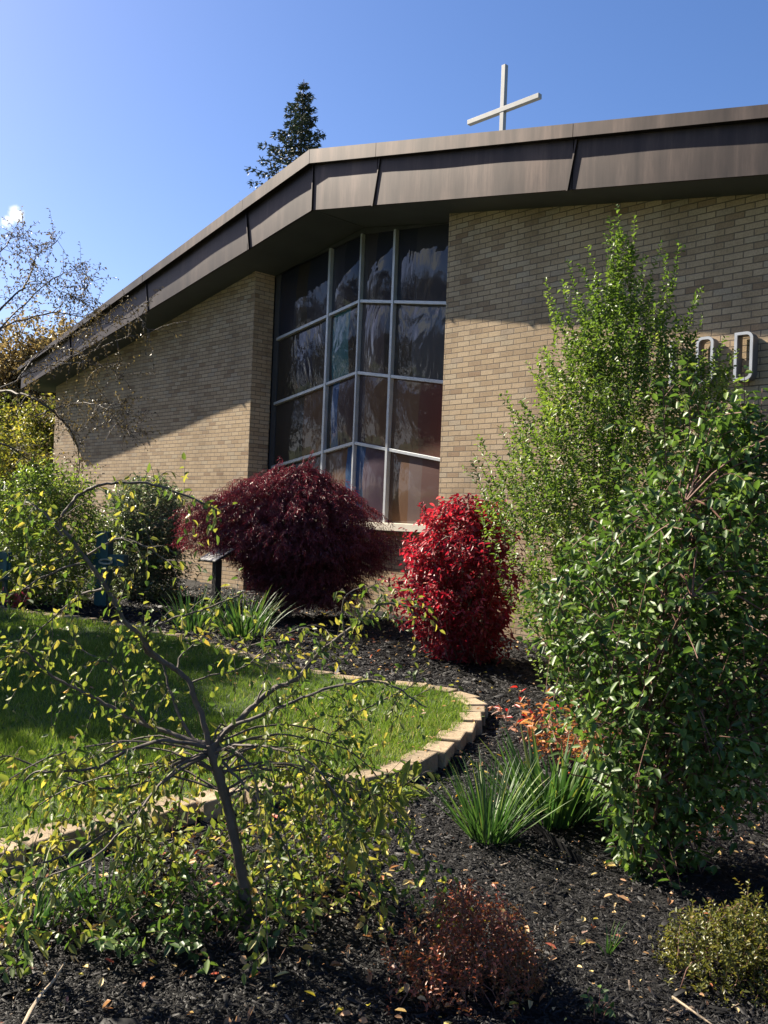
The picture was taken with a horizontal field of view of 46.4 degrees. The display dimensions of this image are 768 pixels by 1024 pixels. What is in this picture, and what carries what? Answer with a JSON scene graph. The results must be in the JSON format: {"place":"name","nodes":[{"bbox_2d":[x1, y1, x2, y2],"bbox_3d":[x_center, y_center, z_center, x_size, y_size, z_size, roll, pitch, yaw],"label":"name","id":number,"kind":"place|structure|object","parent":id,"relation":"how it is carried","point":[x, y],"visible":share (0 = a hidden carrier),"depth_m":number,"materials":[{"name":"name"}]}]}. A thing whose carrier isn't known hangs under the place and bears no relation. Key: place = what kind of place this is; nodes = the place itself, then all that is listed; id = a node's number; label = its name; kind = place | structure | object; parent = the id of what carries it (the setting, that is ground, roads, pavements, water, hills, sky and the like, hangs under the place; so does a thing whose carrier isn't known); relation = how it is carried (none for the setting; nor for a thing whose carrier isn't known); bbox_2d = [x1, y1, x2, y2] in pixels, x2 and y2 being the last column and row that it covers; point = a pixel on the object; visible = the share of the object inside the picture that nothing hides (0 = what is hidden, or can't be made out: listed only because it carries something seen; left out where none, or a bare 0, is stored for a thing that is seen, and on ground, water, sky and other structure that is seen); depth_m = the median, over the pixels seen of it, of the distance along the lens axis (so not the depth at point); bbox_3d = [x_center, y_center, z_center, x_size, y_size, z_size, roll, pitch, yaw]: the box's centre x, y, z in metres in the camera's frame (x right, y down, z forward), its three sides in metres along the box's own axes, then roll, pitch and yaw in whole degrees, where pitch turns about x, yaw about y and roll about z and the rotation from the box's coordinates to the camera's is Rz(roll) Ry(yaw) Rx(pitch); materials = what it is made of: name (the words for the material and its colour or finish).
{"place":"outdoors","nodes":[
{"label":"outdoors","id":0,"kind":"place"},
{"bbox_2d":[0,607,484,848],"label":"lawn","id":1,"kind":"structure","parent":0,"point":[165,711],"depth_m":6.28,"materials":[{"name":"plant"}]},
{"bbox_2d":[0,546,767,1023],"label":"mulch bed","id":2,"kind":"object","parent":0,"point":[536,1014],"visible":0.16,"depth_m":3.43,"materials":[{"name":"black wood"}]},
{"bbox_2d":[0,552,11,607],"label":"cross","id":3,"kind":"object","parent":2,"relation":"on","point":[5,565],"visible":0.74,"depth_m":11.06,"materials":[{"name":"teal paint"}]},
{"bbox_2d":[0,838,25,875],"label":"edging block","id":4,"kind":"structure","parent":2,"relation":"on","point":[20,857],"depth_m":3.69,"materials":[{"name":"beige stone"}]},
{"bbox_2d":[2,585,32,607],"bbox_3d":[-4.558,1.068,11.144,0.361,0.341,0.270,2,-1,-25],"label":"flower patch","id":5,"kind":"object","parent":2,"relation":"on","point":[15,603],"visible":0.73,"depth_m":11.14,"materials":[{"name":"red plant"}]},
{"bbox_2d":[22,962,65,1023],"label":"fallen stick","id":6,"kind":"object","parent":2,"relation":"on","point":[33,1006],"visible":1,"depth_m":2.68,"materials":[{"name":"beige wood"}]},
{"bbox_2d":[0,835,93,937],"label":"grass tuft","id":7,"kind":"object","parent":2,"relation":"on","point":[40,906],"visible":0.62,"depth_m":3.22,"materials":[{"name":"green plant"}]},
{"bbox_2d":[20,822,83,863],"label":"edging block","id":8,"kind":"structure","parent":2,"relation":"on","point":[70,831],"depth_m":3.87,"materials":[{"name":"beige concrete"}]},
{"bbox_2d":[0,448,131,607],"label":"green shrub","id":9,"kind":"object","parent":2,"relation":"on","point":[46,545],"visible":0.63,"depth_m":11.75,"materials":[{"name":"green plant"}]},
{"bbox_2d":[56,615,79,618],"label":"edging block","id":10,"kind":"structure","parent":2,"relation":"on","point":[78,616],"depth_m":10.26,"materials":[{"name":"beige stone"}]},
{"bbox_2d":[0,858,151,983],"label":"groundcover plant","id":11,"kind":"object","parent":2,"relation":"on","point":[27,954],"visible":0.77,"depth_m":3.06,"materials":[{"name":"green plant"}]},
{"bbox_2d":[74,617,97,621],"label":"edging block","id":12,"kind":"structure","parent":2,"relation":"on","point":[87,619],"depth_m":10.11,"materials":[{"name":"beige stone"}]},
{"bbox_2d":[0,206,188,505],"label":"overhanging tree","id":13,"kind":"object","parent":2,"relation":"on","point":[43,402],"visible":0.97,"depth_m":12.25,"materials":[{"name":"brown plant"}]},
{"bbox_2d":[43,830,164,918],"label":"grass tuft","id":14,"kind":"object","parent":2,"relation":"on","point":[76,894],"visible":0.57,"depth_m":3.46,"materials":[{"name":"green plant"}]},
{"bbox_2d":[81,531,128,606],"bbox_3d":[-3.754,0.789,12.006,0.624,1.057,0.200,2,0,9],"label":"garden cross","id":15,"kind":"object","parent":2,"relation":"on","point":[99,597],"visible":0.72,"depth_m":11.93,"materials":[{"name":"teal paint"}]},
{"bbox_2d":[98,558,112,564],"bbox_3d":[-3.696,0.658,11.891,0.224,0.083,0.030,2,-1,20],"label":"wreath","id":16,"kind":"object","parent":15,"relation":"hanging from","point":[105,563],"visible":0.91,"depth_m":11.88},
{"bbox_2d":[78,808,139,851],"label":"edging block","id":17,"kind":"structure","parent":2,"relation":"on","point":[97,832],"depth_m":4.03,"materials":[{"name":"beige concrete"}]},
{"bbox_2d":[29,826,248,958],"bbox_3d":[-0.960,1.415,3.321,0.802,0.219,0.851,3,-1,-44],"label":"groundcover plant","id":18,"kind":"object","parent":2,"relation":"on","point":[183,874],"visible":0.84,"depth_m":3.26,"materials":[{"name":"green plant"}]},
{"bbox_2d":[87,469,202,601],"bbox_3d":[-3.514,0.473,13.146,1.484,2.242,1.534,3,-1,-44],"label":"shrub","id":19,"kind":"object","parent":2,"relation":"on","point":[161,532],"visible":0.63,"depth_m":12.92,"materials":[{"name":"green plant"}]},
{"bbox_2d":[143,794,197,837],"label":"edging block","id":20,"kind":"structure","parent":2,"relation":"on","point":[193,804],"depth_m":4.29,"materials":[{"name":"beige concrete"}]},
{"bbox_2d":[159,633,186,637],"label":"edging block","id":21,"kind":"structure","parent":2,"relation":"on","point":[176,634],"depth_m":9.34,"materials":[{"name":"beige concrete"}]},
{"bbox_2d":[89,783,261,880],"bbox_3d":[-0.881,1.376,3.836,0.656,0.288,0.892,3,-1,-44],"label":"groundcover plant","id":22,"kind":"object","parent":2,"relation":"on","point":[212,854],"visible":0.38,"depth_m":3.78,"materials":[{"name":"green plant"}]},
{"bbox_2d":[155,586,231,631],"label":"daylily clump","id":23,"kind":"object","parent":2,"relation":"on","point":[190,624],"visible":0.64,"depth_m":10.23,"materials":[{"name":"green plant"}]},
{"bbox_2d":[192,640,218,644],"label":"edging block","id":24,"kind":"structure","parent":2,"relation":"on","point":[209,642],"depth_m":8.97,"materials":[{"name":"beige concrete"}]},
{"bbox_2d":[104,870,329,975],"bbox_3d":[-0.582,1.438,3.186,0.724,0.214,0.666,2,0,6],"label":"groundcover plant","id":25,"kind":"object","parent":2,"relation":"on","point":[191,943],"visible":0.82,"depth_m":3.13,"materials":[{"name":"green plant"}]},
{"bbox_2d":[198,548,235,617],"bbox_3d":[-2.144,0.928,11.418,0.308,0.942,0.400,3,-1,-44],"label":"plaque stand","id":26,"kind":"object","parent":2,"relation":"on","point":[215,560],"visible":0.59,"depth_m":11.39,"materials":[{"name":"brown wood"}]},
{"bbox_2d":[191,788,245,823],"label":"edging block","id":27,"kind":"structure","parent":2,"relation":"on","point":[210,803],"depth_m":4.40,"materials":[{"name":"beige concrete"}]},
{"bbox_2d":[0,452,472,985],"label":"weeping tree","id":28,"kind":"object","parent":2,"relation":"on","point":[372,810],"visible":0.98,"depth_m":3.24,"materials":[{"name":"green plant"}]},
{"bbox_2d":[230,650,248,655],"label":"edging block","id":29,"kind":"structure","parent":2,"relation":"on","point":[241,653],"depth_m":8.50,"materials":[{"name":"beige concrete"}]},
{"bbox_2d":[193,586,300,637],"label":"daylily clump","id":30,"kind":"object","parent":2,"relation":"on","point":[237,626],"visible":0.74,"depth_m":9.80,"materials":[{"name":"green plant"}]},
{"bbox_2d":[238,653,265,659],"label":"edging block","id":31,"kind":"structure","parent":2,"relation":"on","point":[253,656],"depth_m":8.35,"materials":[{"name":"beige concrete"}]},
{"bbox_2d":[245,778,295,810],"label":"edging block","id":32,"kind":"structure","parent":2,"relation":"on","point":[248,800],"depth_m":4.61,"materials":[{"name":"beige concrete"}]},
{"bbox_2d":[258,661,282,664],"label":"edging block","id":33,"kind":"structure","parent":2,"relation":"on","point":[275,663],"depth_m":8.07,"materials":[{"name":"beige concrete"}]},
{"bbox_2d":[165,448,403,617],"bbox_3d":[-1.288,0.294,11.844,2.991,2.326,2.120,2,-1,23],"label":"japanese maple","id":34,"kind":"object","parent":2,"relation":"on","point":[314,576],"visible":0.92,"depth_m":11.48,"materials":[{"name":"red plant"}]},
{"bbox_2d":[276,664,303,669],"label":"edging block","id":35,"kind":"structure","parent":2,"relation":"on","point":[285,666],"depth_m":7.89,"materials":[{"name":"beige concrete"}]},
{"bbox_2d":[226,821,413,932],"bbox_3d":[-0.291,1.415,3.457,0.713,0.283,0.746,3,-1,-44],"label":"groundcover plant","id":36,"kind":"object","parent":2,"relation":"on","point":[312,912],"visible":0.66,"depth_m":3.43,"materials":[{"name":"green plant"}]},
{"bbox_2d":[307,669,333,675],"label":"edging block","id":37,"kind":"structure","parent":2,"relation":"on","point":[318,671],"depth_m":7.73,"materials":[{"name":"beige concrete"}]},
{"bbox_2d":[298,773,345,797],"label":"edging block","id":38,"kind":"structure","parent":2,"relation":"on","point":[301,785],"depth_m":4.73,"materials":[{"name":"beige concrete"}]},
{"bbox_2d":[330,674,362,680],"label":"edging block","id":39,"kind":"structure","parent":2,"relation":"on","point":[345,676],"depth_m":7.61,"materials":[{"name":"beige concrete"}]},
{"bbox_2d":[341,769,386,798],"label":"edging block","id":40,"kind":"structure","parent":2,"relation":"on","point":[369,776],"depth_m":4.90,"materials":[{"name":"beige concrete"}]},
{"bbox_2d":[0,585,767,1023],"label":"fallen leaves","id":41,"kind":"object","parent":2,"relation":"on","point":[336,963],"visible":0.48,"depth_m":3.40,"materials":[{"name":"plant"}]},
{"bbox_2d":[375,760,414,783],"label":"edging block","id":42,"kind":"structure","parent":2,"relation":"on","point":[390,767],"depth_m":5.11,"materials":[{"name":"beige concrete"}]},
{"bbox_2d":[396,681,427,687],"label":"edging block","id":43,"kind":"structure","parent":2,"relation":"on","point":[421,684],"depth_m":7.42,"materials":[{"name":"beige concrete"}]},
{"bbox_2d":[392,776,433,799],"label":"leafy weed","id":44,"kind":"object","parent":2,"relation":"on","point":[410,788],"visible":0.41,"depth_m":4.81,"materials":[{"name":"green plant"}]},
{"bbox_2d":[397,887,438,922],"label":"leafy weed","id":45,"kind":"object","parent":2,"relation":"on","point":[419,907],"visible":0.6,"depth_m":3.47,"materials":[{"name":"green plant"}]},
{"bbox_2d":[401,750,437,778],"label":"edging block","id":46,"kind":"structure","parent":2,"relation":"on","point":[427,760],"depth_m":5.34,"materials":[{"name":"beige concrete"}]},
{"bbox_2d":[422,741,454,767],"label":"edging block","id":47,"kind":"structure","parent":2,"relation":"on","point":[447,749],"depth_m":5.54,"materials":[{"name":"beige concrete"}]},
{"bbox_2d":[426,685,457,692],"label":"edging block","id":48,"kind":"structure","parent":2,"relation":"on","point":[449,689],"depth_m":7.30,"materials":[{"name":"beige concrete"}]},
{"bbox_2d":[436,730,465,753],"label":"edging block","id":49,"kind":"structure","parent":2,"relation":"on","point":[458,738],"depth_m":5.80,"materials":[{"name":"beige concrete"}]},
{"bbox_2d":[375,493,537,667],"bbox_3d":[0.796,0.773,9.217,1.553,1.939,1.470,3,-1,-44],"label":"burning bush","id":50,"kind":"object","parent":2,"relation":"on","point":[461,558],"visible":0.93,"depth_m":8.93,"materials":[{"name":"red plant"}]},
{"bbox_2d":[449,722,475,743],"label":"edging block","id":51,"kind":"structure","parent":2,"relation":"on","point":[470,727],"depth_m":6.07,"materials":[{"name":"beige concrete"}]},
{"bbox_2d":[449,691,480,700],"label":"edging block","id":52,"kind":"structure","parent":2,"relation":"on","point":[467,695],"depth_m":7.12,"materials":[{"name":"beige concrete"}]},
{"bbox_2d":[379,879,561,1023],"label":"russet spirea","id":53,"kind":"object","parent":2,"relation":"on","point":[503,950],"visible":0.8,"depth_m":2.94,"materials":[{"name":"brown plant"}]},
{"bbox_2d":[460,712,481,735],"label":"edging block","id":54,"kind":"structure","parent":2,"relation":"on","point":[476,717],"depth_m":6.29,"materials":[{"name":"beige concrete"}]},
{"bbox_2d":[458,698,487,718],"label":"edging block","id":55,"kind":"structure","parent":2,"relation":"on","point":[475,702],"depth_m":6.83,"materials":[{"name":"beige concrete"}]},
{"bbox_2d":[463,706,484,725],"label":"edging block","id":56,"kind":"structure","parent":2,"relation":"on","point":[481,709],"depth_m":6.58,"materials":[{"name":"beige concrete"}]},
{"bbox_2d":[417,744,570,847],"bbox_3d":[0.517,1.369,4.301,0.710,0.435,0.716,2,-1,-27],"label":"daylily clump","id":57,"kind":"object","parent":2,"relation":"on","point":[494,825],"visible":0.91,"depth_m":4.27,"materials":[{"name":"green plant"}]},
{"bbox_2d":[495,686,561,727],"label":"autumn perennial","id":58,"kind":"object","parent":2,"relation":"on","point":[519,698],"visible":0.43,"depth_m":6.50,"materials":[{"name":"plant"}]},
{"bbox_2d":[457,723,609,831],"bbox_3d":[0.866,1.362,4.639,0.844,0.480,0.860,3,-1,-44],"label":"iris clump","id":59,"kind":"object","parent":2,"relation":"on","point":[556,819],"visible":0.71,"depth_m":4.53,"materials":[{"name":"green plant"}]},
{"bbox_2d":[488,688,620,767],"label":"autumn perennial","id":60,"kind":"object","parent":2,"relation":"on","point":[547,744],"visible":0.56,"depth_m":5.61,"materials":[{"name":"orange plant"}]},
{"bbox_2d":[512,821,605,877],"bbox_3d":[0.823,1.601,4.221,0.060,0.160,0.697,2,-1,-26],"label":"landscape edging","id":61,"kind":"object","parent":2,"relation":"on","point":[546,834],"visible":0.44,"depth_m":4.21,"materials":[{"name":"black plastic"}]},
{"bbox_2d":[517,742,625,824],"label":"iris clump","id":62,"kind":"object","parent":2,"relation":"on","point":[592,812],"visible":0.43,"depth_m":4.58,"materials":[{"name":"green plant"}]},
{"bbox_2d":[580,985,615,1021],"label":"leafy weed","id":63,"kind":"object","parent":2,"relation":"on","point":[592,1007],"visible":0.99,"depth_m":2.83,"materials":[{"name":"green plant"}]},
{"bbox_2d":[592,921,626,956],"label":"grass tuft","id":64,"kind":"object","parent":2,"relation":"on","point":[610,949],"visible":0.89,"depth_m":3.25,"materials":[{"name":"green plant"}]},
{"bbox_2d":[462,205,767,711],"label":"tall shrub","id":65,"kind":"object","parent":2,"relation":"on","point":[637,352],"visible":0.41,"depth_m":7.23,"materials":[{"name":"green plant"}]},
{"bbox_2d":[515,360,767,895],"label":"leafy shrub","id":66,"kind":"object","parent":2,"relation":"on","point":[692,597],"visible":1,"depth_m":3.90,"materials":[{"name":"green plant"}]},
{"bbox_2d":[672,996,711,1023],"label":"fallen stick","id":67,"kind":"object","parent":2,"relation":"on","point":[687,1007],"visible":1,"depth_m":2.86,"materials":[{"name":"beige wood"}]},
{"bbox_2d":[652,878,767,1011],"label":"olive spirea","id":68,"kind":"object","parent":2,"relation":"on","point":[737,947],"visible":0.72,"depth_m":3.09,"materials":[{"name":"green plant"}]},
{"bbox_2d":[0,0,767,353],"label":"sky","id":69,"kind":"structure","parent":0,"point":[138,124],"materials":[{"name":"blue"}]},
{"bbox_3d":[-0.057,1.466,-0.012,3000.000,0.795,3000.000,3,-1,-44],"label":"ground","id":70,"kind":"structure","parent":0,"visible":0},
{"bbox_2d":[0,400,51,532],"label":"roadside tree","id":71,"kind":"object","parent":70,"relation":"on","point":[4,449],"visible":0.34,"depth_m":26.05,"materials":[{"name":"green plant"}]},
{"bbox_2d":[0,389,55,539],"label":"olive tree","id":72,"kind":"object","parent":70,"relation":"on","point":[31,424],"visible":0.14,"depth_m":28.32,"materials":[{"name":"plant"}]},
{"bbox_2d":[0,288,76,451],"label":"golden tree","id":73,"kind":"object","parent":70,"relation":"on","point":[10,358],"visible":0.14,"depth_m":36.49,"materials":[{"name":"brown plant"}]},
{"bbox_2d":[244,79,326,188],"bbox_3d":[-3.767,-8.216,36.502,9.308,18.841,9.955,3,-1,-44],"label":"spruce tree","id":74,"kind":"object","parent":70,"relation":"on","point":[305,119],"visible":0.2,"depth_m":36.20,"materials":[{"name":"green plant"}]},
{"bbox_2d":[17,104,767,679],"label":"church building","id":75,"kind":"structure","parent":70,"relation":"on","point":[371,322],"depth_m":12.60,"materials":[{"name":"beige brick"}]},
{"bbox_2d":[268,223,448,532],"bbox_3d":[-0.445,-2.039,13.617,0.340,4.590,4.324,3,-1,-44],"label":"window","id":76,"kind":"structure","parent":75,"relation":"in","point":[359,323],"depth_m":13.45,"materials":[{"name":"glass"}]},
{"bbox_2d":[467,64,541,130],"bbox_3d":[2.090,-6.482,15.891,0.096,2.895,1.600,3,-1,-44],"label":"rooftop cross","id":77,"kind":"object","parent":75,"relation":"on","point":[503,109],"visible":0.7,"depth_m":15.86,"materials":[{"name":"paint"}]},
{"bbox_2d":[668,343,678,386],"bbox_3d":[3.021,-1.537,9.344,0.130,0.475,0.035,3,-1,-44],"label":"wall letter","id":78,"kind":"object","parent":75,"relation":"attached to","point":[673,364],"depth_m":9.32,"materials":[{"name":"metal"}]},
{"bbox_2d":[696,336,718,384],"bbox_3d":[3.274,-1.529,9.081,0.130,0.475,0.185,3,-1,-44],"label":"wall letter","id":79,"kind":"object","parent":75,"relation":"attached to","point":[701,342],"depth_m":9.05,"materials":[{"name":"metal"}]},
{"bbox_2d":[733,331,757,381],"bbox_3d":[3.551,-1.521,8.792,0.130,0.475,0.185,3,-1,-44],"label":"wall letter","id":80,"kind":"object","parent":75,"relation":"attached to","point":[753,355],"depth_m":8.77,"materials":[{"name":"metal"}]}
]}

